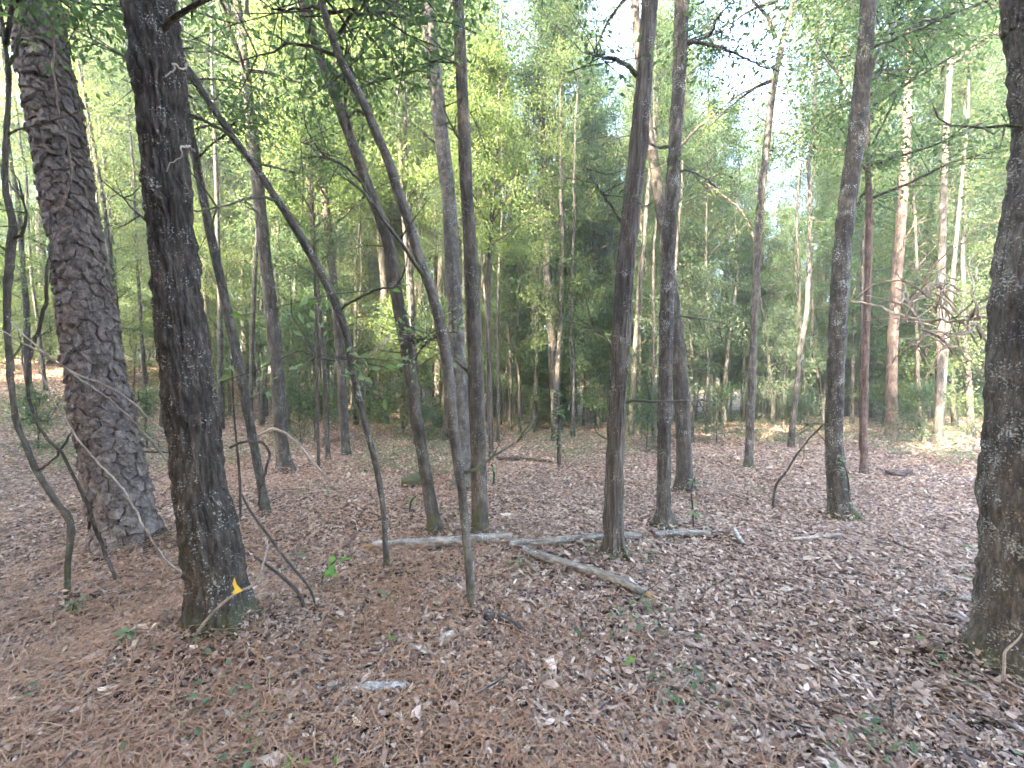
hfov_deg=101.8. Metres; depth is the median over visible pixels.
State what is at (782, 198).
pole sapling
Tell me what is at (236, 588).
yellow leaf
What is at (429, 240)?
pole sapling
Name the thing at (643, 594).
fallen twig
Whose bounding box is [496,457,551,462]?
log
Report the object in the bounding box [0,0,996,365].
sky
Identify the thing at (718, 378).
understory tree
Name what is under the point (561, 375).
bushy sapling
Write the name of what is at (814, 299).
understory tree
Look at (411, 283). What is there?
bare slim tree
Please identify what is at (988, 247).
pole sapling
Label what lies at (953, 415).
pole sapling
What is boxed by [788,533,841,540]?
straight branch
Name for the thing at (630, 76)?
pole sapling
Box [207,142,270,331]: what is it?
pole sapling
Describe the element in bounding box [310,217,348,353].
slim tree
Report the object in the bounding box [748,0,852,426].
bare slim tree
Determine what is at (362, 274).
slim tree
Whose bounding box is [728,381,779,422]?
shrub
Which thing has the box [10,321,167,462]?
vine
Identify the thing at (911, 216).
slim tree
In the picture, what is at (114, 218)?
pole sapling
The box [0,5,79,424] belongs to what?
pole sapling
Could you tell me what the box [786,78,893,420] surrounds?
pole sapling
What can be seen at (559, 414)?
leafy sapling
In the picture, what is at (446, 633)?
bark piece
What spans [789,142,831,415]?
bare slim tree
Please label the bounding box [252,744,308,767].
fallen twig
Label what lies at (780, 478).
twiggy sapling
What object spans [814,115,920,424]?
pole sapling
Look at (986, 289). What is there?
pole sapling
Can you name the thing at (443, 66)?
bare slim tree
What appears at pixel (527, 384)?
bushy sapling
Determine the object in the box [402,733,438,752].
dark stick
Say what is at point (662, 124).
slim tree
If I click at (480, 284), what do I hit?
pole sapling
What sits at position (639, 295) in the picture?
bare slim tree
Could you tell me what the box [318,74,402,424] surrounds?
pole sapling
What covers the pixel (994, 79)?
bare slim tree
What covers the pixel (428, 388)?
bushy sapling
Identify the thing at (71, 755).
fallen twig
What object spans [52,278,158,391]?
bushy sapling
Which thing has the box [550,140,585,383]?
bare slim tree
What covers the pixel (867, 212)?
reddish tree
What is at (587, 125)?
bare slim tree
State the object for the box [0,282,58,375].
bushy sapling
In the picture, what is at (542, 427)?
log
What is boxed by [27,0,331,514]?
slanting tree
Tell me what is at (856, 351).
understory tree
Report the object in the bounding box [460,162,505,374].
pole sapling
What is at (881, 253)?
tan tree
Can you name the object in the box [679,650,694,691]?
fallen twig
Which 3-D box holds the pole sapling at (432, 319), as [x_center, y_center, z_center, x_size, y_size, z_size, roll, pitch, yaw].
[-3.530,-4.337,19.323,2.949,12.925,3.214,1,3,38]
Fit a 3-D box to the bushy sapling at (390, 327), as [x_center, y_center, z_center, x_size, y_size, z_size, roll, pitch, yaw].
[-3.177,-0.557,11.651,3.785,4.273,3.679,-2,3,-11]
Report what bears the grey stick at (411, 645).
on the ground at (916, 491)
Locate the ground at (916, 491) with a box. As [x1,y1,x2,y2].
[0,357,1023,767]
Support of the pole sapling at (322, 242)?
on the ground at (916, 491)
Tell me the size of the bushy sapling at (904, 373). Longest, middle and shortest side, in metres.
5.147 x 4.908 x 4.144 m
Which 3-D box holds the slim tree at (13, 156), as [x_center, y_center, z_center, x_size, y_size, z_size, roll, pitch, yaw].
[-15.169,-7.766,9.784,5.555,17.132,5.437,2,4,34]
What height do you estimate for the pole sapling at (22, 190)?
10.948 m
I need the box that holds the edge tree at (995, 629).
[850,0,1023,692]
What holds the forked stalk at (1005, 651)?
on the ground at (916, 491)
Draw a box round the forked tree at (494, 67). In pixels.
[402,0,572,458]
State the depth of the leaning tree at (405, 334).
3.72 m
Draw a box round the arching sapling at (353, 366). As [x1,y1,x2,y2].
[119,60,408,568]
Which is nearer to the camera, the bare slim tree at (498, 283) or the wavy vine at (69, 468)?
the wavy vine at (69, 468)
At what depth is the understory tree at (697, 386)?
32.78 m
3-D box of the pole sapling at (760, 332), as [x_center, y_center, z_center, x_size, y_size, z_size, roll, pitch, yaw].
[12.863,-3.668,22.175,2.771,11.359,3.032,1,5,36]
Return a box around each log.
[361,532,511,548]
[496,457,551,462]
[509,532,641,547]
[524,422,548,428]
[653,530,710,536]
[885,469,913,475]
[945,612,969,624]
[952,448,980,453]
[958,595,972,603]
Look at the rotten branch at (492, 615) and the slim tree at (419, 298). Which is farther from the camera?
the slim tree at (419, 298)
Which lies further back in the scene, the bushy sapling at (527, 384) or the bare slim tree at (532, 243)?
the bare slim tree at (532, 243)
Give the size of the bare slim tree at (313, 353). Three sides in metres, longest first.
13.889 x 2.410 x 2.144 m
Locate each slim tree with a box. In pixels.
[0,1,140,194]
[0,4,47,390]
[0,39,132,364]
[0,138,29,176]
[72,0,124,260]
[74,0,148,412]
[74,2,195,311]
[77,0,266,326]
[89,0,248,200]
[125,16,244,364]
[158,0,183,429]
[183,0,265,428]
[188,0,333,386]
[191,39,299,386]
[204,0,305,438]
[204,49,284,417]
[239,85,299,349]
[265,2,307,412]
[288,5,396,399]
[291,154,315,388]
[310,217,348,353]
[318,127,344,399]
[328,4,433,423]
[330,107,353,405]
[333,34,365,413]
[337,60,389,374]
[338,1,512,426]
[341,178,376,396]
[342,16,432,282]
[342,219,399,397]
[349,0,580,440]
[353,0,434,398]
[357,61,462,404]
[367,2,445,428]
[372,0,442,443]
[379,153,509,327]
[395,1,452,425]
[413,118,529,421]
[415,186,433,355]
[423,0,481,132]
[423,152,505,296]
[441,7,505,424]
[445,0,630,431]
[448,0,550,442]
[452,65,512,434]
[453,15,521,322]
[462,124,493,362]
[467,85,534,379]
[483,4,614,421]
[484,95,531,416]
[494,148,539,420]
[508,0,590,432]
[521,0,632,436]
[522,194,553,414]
[527,168,557,418]
[529,188,594,407]
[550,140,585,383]
[551,157,602,415]
[555,105,620,425]
[555,187,596,415]
[565,130,636,421]
[570,73,666,284]
[578,129,620,421]
[599,0,715,436]
[600,0,740,405]
[612,0,709,442]
[615,45,743,325]
[621,109,709,301]
[643,85,702,213]
[651,0,727,381]
[671,0,840,467]
[673,121,726,421]
[677,113,732,374]
[692,102,757,421]
[703,137,734,420]
[716,170,749,300]
[731,147,771,373]
[742,120,801,419]
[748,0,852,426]
[749,0,832,447]
[750,1,963,416]
[765,137,864,400]
[773,201,806,319]
[789,77,843,388]
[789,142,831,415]
[795,1,922,448]
[799,155,852,416]
[801,150,837,413]
[852,143,890,256]
[856,50,989,408]
[883,7,1000,409]
[911,1,1007,412]
[913,0,1003,435]
[927,92,991,280]
[932,2,1007,212]
[962,37,1011,160]
[970,17,1006,103]
[974,85,1005,205]
[977,73,1007,104]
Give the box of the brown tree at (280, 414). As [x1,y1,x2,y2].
[181,0,357,473]
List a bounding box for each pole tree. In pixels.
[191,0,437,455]
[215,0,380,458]
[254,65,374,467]
[870,0,1005,447]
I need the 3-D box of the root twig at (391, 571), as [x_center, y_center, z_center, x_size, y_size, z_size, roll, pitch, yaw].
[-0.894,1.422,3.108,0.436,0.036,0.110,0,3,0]
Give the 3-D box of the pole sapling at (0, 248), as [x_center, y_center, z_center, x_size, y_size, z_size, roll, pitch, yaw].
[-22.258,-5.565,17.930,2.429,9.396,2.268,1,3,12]
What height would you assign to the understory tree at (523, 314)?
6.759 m
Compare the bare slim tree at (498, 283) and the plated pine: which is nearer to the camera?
the plated pine
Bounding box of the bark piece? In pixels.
[437,630,454,648]
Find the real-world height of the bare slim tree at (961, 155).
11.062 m
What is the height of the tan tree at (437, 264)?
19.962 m
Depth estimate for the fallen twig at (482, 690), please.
1.98 m
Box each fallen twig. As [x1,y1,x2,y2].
[58,737,91,767]
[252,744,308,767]
[354,608,365,642]
[470,664,514,699]
[484,565,524,576]
[599,594,645,597]
[637,581,665,600]
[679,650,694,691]
[755,704,814,729]
[886,698,893,741]
[892,540,938,561]
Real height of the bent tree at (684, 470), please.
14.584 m
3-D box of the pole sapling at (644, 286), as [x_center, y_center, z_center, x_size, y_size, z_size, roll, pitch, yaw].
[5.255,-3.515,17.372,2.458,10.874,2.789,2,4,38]
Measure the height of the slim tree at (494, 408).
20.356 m
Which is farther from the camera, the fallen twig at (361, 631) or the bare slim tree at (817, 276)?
the bare slim tree at (817, 276)
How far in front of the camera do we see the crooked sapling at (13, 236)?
2.74 m
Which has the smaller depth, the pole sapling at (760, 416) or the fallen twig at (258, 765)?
the fallen twig at (258, 765)
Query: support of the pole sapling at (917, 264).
on the ground at (916, 491)
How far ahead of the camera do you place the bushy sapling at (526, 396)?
23.28 m
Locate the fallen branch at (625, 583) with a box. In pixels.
[521,545,654,598]
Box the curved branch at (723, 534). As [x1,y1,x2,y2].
[711,532,745,544]
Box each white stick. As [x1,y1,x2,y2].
[223,709,239,719]
[355,680,406,691]
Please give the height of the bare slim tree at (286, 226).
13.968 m
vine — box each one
[0,330,163,432]
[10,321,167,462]
[26,210,116,579]
[38,367,181,572]
[51,6,72,212]
[229,439,270,505]
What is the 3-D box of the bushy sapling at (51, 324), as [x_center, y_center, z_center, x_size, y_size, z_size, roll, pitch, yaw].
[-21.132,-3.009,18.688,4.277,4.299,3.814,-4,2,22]
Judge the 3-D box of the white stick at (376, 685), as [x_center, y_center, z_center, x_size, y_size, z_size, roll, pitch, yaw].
[-0.634,1.462,2.013,0.246,0.052,0.054,0,3,0]
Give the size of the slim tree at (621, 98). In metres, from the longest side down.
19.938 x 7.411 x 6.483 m
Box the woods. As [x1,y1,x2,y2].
[127,288,880,392]
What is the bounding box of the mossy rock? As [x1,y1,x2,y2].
[401,472,420,487]
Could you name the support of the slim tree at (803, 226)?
on the ground at (916, 491)
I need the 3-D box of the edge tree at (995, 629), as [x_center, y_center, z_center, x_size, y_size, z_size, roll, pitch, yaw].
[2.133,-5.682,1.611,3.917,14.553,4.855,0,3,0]
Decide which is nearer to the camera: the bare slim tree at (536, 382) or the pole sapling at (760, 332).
the bare slim tree at (536, 382)
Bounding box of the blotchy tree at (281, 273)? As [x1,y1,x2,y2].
[201,6,308,410]
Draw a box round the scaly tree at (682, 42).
[628,0,862,529]
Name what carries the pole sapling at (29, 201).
on the ground at (916, 491)
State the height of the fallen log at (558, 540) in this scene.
0.135 m
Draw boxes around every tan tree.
[319,23,363,398]
[401,161,437,351]
[538,39,626,422]
[824,115,898,409]
[834,0,993,437]
[854,60,900,408]
[882,0,1007,411]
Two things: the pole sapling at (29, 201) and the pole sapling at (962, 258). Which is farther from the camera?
the pole sapling at (29, 201)
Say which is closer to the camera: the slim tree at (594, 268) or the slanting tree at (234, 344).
the slanting tree at (234, 344)
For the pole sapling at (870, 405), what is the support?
on the ground at (916, 491)
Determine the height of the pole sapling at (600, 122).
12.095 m
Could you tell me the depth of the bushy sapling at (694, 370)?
16.24 m
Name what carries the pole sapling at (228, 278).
on the ground at (916, 491)
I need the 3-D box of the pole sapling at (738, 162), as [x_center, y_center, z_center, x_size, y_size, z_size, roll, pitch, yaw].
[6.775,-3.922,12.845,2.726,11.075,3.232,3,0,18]
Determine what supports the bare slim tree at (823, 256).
on the ground at (916, 491)
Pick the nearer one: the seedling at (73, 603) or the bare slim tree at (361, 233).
the seedling at (73, 603)
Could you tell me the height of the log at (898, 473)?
0.065 m
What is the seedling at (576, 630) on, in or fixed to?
on the ground at (916, 491)
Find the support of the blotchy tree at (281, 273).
on the ground at (916, 491)
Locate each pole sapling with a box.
[0,0,151,314]
[0,0,153,367]
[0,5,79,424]
[0,66,36,347]
[0,68,124,307]
[0,101,52,310]
[0,105,51,310]
[0,137,21,313]
[0,180,27,357]
[7,155,50,355]
[17,109,134,300]
[30,86,138,284]
[49,87,128,294]
[98,137,131,315]
[100,60,151,366]
[101,179,148,262]
[114,140,150,359]
[195,0,308,425]
[197,136,251,385]
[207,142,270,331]
[209,0,345,428]
[223,96,317,416]
[223,173,265,376]
[224,228,247,347]
[258,156,311,339]
[271,16,373,428]
[290,169,346,407]
[297,179,352,384]
[309,94,404,419]
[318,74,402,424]
[318,150,378,403]
[329,227,345,387]
[331,225,361,349]
[341,201,394,406]
[346,222,378,396]
[366,148,430,415]
[368,218,416,414]
[397,108,464,428]
[414,193,443,394]
[419,101,495,365]
[429,235,492,375]
[435,158,501,372]
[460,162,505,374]
[478,52,575,433]
[479,104,552,423]
[479,156,524,424]
[479,191,505,371]
[482,177,541,421]
[493,232,527,418]
[494,174,546,418]
[507,0,611,440]
[521,209,554,420]
[531,128,597,406]
[543,39,638,427]
[554,39,645,405]
[556,69,650,411]
[562,237,595,421]
[564,135,626,420]
[568,156,613,422]
[577,186,618,421]
[579,34,685,433]
[604,26,719,432]
[604,52,697,426]
[613,169,659,422]
[628,173,659,416]
[636,166,683,422]
[636,183,664,422]
[644,0,755,432]
[653,99,726,358]
[683,134,752,422]
[687,80,781,427]
[689,218,724,420]
[696,158,774,423]
[709,116,795,419]
[710,167,769,421]
[719,180,784,374]
[723,80,825,424]
[723,187,788,422]
[727,175,794,417]
[733,208,776,415]
[733,326,763,394]
[739,144,822,417]
[764,83,857,422]
[772,64,890,430]
[772,220,813,409]
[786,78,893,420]
[793,156,859,410]
[797,129,890,362]
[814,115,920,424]
[831,74,916,417]
[850,0,997,433]
[858,107,932,413]
[873,214,925,369]
[873,241,888,383]
[875,4,1002,428]
[875,150,981,406]
[899,159,958,417]
[908,30,1010,435]
[928,163,984,380]
[946,106,1009,363]
[955,158,1008,371]
[961,117,1009,413]
[967,135,1006,334]
[968,71,1008,329]
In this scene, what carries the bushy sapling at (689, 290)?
on the ground at (916, 491)
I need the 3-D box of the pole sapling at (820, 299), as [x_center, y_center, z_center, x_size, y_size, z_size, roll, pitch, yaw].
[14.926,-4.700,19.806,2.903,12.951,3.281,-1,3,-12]
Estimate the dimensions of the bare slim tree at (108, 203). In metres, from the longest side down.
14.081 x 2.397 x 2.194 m
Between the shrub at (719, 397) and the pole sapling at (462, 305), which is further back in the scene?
the pole sapling at (462, 305)
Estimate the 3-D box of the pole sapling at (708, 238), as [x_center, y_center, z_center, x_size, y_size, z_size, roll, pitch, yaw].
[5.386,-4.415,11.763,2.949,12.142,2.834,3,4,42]
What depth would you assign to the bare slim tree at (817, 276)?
19.45 m
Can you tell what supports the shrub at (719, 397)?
on the ground at (916, 491)
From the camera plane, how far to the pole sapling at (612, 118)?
14.57 m
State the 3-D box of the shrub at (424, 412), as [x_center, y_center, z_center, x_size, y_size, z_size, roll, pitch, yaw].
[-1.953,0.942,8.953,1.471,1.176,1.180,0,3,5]
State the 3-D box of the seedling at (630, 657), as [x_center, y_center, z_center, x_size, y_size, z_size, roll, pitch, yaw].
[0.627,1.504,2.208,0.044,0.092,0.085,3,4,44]
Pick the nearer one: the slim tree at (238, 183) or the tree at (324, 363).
the tree at (324, 363)
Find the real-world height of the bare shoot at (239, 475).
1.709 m
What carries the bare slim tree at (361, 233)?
on the ground at (916, 491)
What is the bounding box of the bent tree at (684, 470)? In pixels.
[535,0,763,492]
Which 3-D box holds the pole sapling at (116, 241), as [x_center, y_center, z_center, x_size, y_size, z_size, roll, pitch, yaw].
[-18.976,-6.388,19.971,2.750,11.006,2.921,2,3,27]
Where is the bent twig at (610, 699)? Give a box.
[584,686,647,718]
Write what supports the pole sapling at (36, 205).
on the ground at (916, 491)
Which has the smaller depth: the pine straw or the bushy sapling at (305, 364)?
the pine straw
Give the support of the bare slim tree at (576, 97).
on the ground at (916, 491)
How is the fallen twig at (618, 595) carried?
on the ground at (916, 491)
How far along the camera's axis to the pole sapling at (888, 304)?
18.83 m
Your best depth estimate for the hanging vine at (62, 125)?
2.94 m
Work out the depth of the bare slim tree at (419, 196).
13.65 m
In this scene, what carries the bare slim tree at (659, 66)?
on the ground at (916, 491)
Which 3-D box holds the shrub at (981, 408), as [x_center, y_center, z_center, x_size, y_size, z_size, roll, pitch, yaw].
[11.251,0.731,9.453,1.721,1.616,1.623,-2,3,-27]
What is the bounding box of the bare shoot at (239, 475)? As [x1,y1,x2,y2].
[231,358,241,520]
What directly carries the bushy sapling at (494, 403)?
on the ground at (916, 491)
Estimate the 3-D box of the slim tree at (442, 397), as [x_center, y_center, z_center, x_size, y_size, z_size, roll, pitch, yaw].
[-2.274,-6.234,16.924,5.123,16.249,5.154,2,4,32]
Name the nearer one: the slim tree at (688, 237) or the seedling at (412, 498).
the seedling at (412, 498)
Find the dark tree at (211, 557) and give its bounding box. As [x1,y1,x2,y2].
[98,0,369,647]
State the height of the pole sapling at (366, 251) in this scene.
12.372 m
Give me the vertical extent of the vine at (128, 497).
1.392 m
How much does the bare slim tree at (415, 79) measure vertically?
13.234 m
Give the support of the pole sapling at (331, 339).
on the ground at (916, 491)
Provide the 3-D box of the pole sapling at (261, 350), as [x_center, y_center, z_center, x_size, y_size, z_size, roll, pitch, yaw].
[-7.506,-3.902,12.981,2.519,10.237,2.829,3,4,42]
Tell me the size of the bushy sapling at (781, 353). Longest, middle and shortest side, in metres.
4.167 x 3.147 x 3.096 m
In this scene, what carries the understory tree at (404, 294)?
on the ground at (916, 491)
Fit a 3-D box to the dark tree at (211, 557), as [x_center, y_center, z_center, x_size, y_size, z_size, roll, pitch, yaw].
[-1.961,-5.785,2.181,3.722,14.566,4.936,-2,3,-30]
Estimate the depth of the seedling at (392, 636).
2.32 m
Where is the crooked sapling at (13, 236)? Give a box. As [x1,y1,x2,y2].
[0,0,222,600]
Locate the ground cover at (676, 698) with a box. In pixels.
[0,348,1023,767]
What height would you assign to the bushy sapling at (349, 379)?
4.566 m
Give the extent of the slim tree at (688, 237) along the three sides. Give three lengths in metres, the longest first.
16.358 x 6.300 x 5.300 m
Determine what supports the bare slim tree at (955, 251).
on the ground at (916, 491)
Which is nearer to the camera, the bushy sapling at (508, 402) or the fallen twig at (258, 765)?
the fallen twig at (258, 765)
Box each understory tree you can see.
[0,187,48,298]
[0,217,27,322]
[117,210,154,358]
[123,163,264,379]
[130,168,286,411]
[262,220,366,387]
[359,233,442,383]
[360,249,431,404]
[462,215,575,430]
[467,277,510,420]
[494,265,568,378]
[541,277,605,418]
[686,339,733,410]
[689,312,719,411]
[693,296,766,395]
[696,302,741,388]
[728,314,771,396]
[732,232,825,412]
[734,293,794,412]
[785,261,858,401]
[798,282,903,384]
[849,170,993,420]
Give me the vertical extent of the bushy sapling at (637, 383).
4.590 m
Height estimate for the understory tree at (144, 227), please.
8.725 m
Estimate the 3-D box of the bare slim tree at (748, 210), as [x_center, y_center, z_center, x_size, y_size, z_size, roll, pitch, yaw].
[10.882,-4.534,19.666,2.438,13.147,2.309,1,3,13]
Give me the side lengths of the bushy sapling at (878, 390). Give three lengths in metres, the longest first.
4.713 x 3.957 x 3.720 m
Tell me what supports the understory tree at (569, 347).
on the ground at (916, 491)
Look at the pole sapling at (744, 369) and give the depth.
16.16 m
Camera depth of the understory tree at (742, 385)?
29.01 m
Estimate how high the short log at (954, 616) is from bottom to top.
0.051 m
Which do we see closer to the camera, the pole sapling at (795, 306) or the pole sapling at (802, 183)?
the pole sapling at (802, 183)
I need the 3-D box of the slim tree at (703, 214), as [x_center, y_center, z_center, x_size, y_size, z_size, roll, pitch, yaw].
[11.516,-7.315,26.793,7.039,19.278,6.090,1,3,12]
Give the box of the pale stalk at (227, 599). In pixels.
[188,544,269,648]
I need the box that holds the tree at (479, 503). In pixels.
[383,0,488,533]
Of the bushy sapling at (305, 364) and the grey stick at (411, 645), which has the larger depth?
the bushy sapling at (305, 364)
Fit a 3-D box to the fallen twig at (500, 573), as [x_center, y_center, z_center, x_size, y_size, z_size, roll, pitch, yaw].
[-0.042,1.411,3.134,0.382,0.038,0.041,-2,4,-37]
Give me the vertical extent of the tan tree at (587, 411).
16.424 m
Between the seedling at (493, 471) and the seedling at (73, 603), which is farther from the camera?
the seedling at (493, 471)
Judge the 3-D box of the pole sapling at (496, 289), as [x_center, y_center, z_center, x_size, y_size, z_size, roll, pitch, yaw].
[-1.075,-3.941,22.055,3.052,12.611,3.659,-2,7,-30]
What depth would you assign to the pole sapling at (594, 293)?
18.37 m
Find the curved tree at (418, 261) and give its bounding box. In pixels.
[182,0,542,616]
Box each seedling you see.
[60,594,86,616]
[112,626,138,644]
[279,752,308,767]
[321,555,351,588]
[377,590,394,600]
[387,635,396,649]
[406,496,420,511]
[488,464,498,485]
[573,627,584,648]
[623,655,633,667]
[685,475,702,526]
[836,455,853,517]
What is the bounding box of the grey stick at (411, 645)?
[408,643,434,657]
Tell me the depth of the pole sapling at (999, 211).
12.50 m
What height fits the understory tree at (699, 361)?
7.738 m
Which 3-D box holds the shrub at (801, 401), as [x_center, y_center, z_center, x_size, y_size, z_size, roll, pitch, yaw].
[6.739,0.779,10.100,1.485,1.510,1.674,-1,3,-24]
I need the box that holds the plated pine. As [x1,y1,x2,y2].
[0,0,168,562]
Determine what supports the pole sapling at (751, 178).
on the ground at (916, 491)
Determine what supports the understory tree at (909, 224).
on the ground at (916, 491)
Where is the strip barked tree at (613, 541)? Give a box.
[523,0,721,562]
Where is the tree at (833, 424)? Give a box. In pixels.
[787,0,1001,520]
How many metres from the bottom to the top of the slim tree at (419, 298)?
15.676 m
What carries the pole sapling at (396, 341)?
on the ground at (916, 491)
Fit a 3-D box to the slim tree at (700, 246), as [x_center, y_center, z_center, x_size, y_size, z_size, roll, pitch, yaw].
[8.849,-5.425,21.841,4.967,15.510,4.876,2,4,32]
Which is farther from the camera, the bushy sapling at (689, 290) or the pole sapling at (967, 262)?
the pole sapling at (967, 262)
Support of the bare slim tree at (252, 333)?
on the ground at (916, 491)
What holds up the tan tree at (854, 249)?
on the ground at (916, 491)
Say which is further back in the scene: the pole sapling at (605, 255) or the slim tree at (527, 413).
the slim tree at (527, 413)
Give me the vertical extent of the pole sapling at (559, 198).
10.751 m
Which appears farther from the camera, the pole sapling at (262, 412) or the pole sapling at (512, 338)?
the pole sapling at (512, 338)
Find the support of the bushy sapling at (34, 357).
on the ground at (916, 491)
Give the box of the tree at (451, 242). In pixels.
[406,0,575,490]
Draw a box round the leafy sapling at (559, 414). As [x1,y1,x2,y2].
[549,389,565,466]
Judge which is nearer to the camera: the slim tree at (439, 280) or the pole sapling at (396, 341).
the slim tree at (439, 280)
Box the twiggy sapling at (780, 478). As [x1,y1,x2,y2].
[771,442,807,507]
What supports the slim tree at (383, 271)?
on the ground at (916, 491)
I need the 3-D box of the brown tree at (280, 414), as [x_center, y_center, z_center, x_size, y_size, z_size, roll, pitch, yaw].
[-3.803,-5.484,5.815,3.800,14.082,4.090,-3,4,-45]
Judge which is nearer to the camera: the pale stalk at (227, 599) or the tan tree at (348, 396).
the pale stalk at (227, 599)
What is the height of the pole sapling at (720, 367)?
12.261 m
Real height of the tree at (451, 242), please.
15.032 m
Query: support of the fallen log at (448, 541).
on the ground at (916, 491)
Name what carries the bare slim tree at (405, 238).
on the ground at (916, 491)
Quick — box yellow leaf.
[232,577,241,593]
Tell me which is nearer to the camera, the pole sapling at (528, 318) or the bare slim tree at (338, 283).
the bare slim tree at (338, 283)
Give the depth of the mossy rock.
5.40 m
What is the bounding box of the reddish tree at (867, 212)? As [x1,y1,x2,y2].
[724,0,1010,473]
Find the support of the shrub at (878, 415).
on the ground at (916, 491)
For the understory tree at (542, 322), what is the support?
on the ground at (916, 491)
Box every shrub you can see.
[0,376,73,455]
[62,379,165,449]
[211,356,255,419]
[254,389,324,443]
[387,402,447,448]
[522,381,586,427]
[626,379,692,453]
[674,378,769,444]
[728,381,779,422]
[744,387,824,441]
[846,372,911,422]
[868,378,978,445]
[901,363,985,417]
[960,389,983,436]
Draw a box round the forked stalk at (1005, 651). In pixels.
[1001,633,1022,687]
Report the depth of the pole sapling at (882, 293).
23.75 m
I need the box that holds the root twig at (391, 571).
[362,569,419,578]
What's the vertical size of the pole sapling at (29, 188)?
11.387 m
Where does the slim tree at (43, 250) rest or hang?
on the ground at (916, 491)
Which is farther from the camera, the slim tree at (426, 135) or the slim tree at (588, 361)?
the slim tree at (588, 361)
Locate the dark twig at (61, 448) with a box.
[36,432,71,470]
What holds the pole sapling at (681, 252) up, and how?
on the ground at (916, 491)
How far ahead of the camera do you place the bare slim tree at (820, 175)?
16.94 m
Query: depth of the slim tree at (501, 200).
22.47 m
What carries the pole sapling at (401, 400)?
on the ground at (916, 491)
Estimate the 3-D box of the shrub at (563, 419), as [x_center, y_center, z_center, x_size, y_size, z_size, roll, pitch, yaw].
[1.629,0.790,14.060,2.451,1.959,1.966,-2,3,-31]
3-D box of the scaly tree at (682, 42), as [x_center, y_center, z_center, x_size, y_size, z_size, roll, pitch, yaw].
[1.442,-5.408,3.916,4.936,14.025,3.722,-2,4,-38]
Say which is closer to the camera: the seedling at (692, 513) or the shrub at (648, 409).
the seedling at (692, 513)
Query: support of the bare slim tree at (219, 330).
on the ground at (916, 491)
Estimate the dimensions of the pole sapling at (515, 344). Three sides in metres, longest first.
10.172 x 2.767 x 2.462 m
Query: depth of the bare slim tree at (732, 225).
17.32 m
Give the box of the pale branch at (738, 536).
[733,527,745,543]
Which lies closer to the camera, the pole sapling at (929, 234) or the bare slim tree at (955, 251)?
the bare slim tree at (955, 251)
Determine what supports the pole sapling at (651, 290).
on the ground at (916, 491)
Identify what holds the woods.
on the ground at (916, 491)
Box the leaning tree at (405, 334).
[237,0,487,536]
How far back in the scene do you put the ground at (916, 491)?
2.74 m
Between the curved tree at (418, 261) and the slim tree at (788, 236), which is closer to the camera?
the curved tree at (418, 261)
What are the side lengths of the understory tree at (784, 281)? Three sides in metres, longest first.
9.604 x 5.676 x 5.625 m
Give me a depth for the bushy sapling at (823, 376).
14.45 m
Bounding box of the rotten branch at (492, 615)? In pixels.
[484,611,526,633]
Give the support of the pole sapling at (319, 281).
on the ground at (916, 491)
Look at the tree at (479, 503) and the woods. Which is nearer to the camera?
the tree at (479, 503)
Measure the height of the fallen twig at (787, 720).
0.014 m
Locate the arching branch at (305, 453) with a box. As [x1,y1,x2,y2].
[257,427,327,478]
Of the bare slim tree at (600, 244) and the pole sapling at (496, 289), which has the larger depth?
the pole sapling at (496, 289)
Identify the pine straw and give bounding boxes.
[0,447,1023,767]
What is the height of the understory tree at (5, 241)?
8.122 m
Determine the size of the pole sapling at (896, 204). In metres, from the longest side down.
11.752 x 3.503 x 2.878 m
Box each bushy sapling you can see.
[0,241,59,371]
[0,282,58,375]
[1,305,53,353]
[2,272,58,354]
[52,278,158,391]
[117,269,158,386]
[214,283,403,441]
[254,322,331,420]
[262,320,331,385]
[329,289,446,431]
[332,322,378,386]
[371,370,399,398]
[422,343,434,401]
[467,338,515,421]
[485,332,586,428]
[499,372,529,413]
[507,366,569,408]
[523,336,589,404]
[531,278,704,430]
[565,349,604,420]
[605,348,672,419]
[609,255,770,442]
[672,337,722,405]
[730,299,851,430]
[756,369,785,403]
[766,346,826,403]
[781,292,925,414]
[844,269,987,430]
[856,323,978,409]
[874,322,985,404]
[958,314,985,393]
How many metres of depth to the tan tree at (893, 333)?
10.34 m
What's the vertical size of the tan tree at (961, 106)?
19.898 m
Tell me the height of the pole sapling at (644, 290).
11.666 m
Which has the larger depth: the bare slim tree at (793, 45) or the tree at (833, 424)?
the bare slim tree at (793, 45)
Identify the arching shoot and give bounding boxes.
[240,492,317,609]
[254,556,307,615]
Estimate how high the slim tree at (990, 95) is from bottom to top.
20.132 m
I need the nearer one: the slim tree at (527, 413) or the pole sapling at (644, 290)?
the pole sapling at (644, 290)
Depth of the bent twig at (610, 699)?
1.99 m
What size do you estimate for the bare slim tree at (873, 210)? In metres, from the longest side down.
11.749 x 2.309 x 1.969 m
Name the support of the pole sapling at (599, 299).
on the ground at (916, 491)
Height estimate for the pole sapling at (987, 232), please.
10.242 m
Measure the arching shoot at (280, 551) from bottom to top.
0.659 m
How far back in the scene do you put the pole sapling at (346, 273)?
23.50 m
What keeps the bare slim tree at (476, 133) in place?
on the ground at (916, 491)
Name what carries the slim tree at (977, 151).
on the ground at (916, 491)
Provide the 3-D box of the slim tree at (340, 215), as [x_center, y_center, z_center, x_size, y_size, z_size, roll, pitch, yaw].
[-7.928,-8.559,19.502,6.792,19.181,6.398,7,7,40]

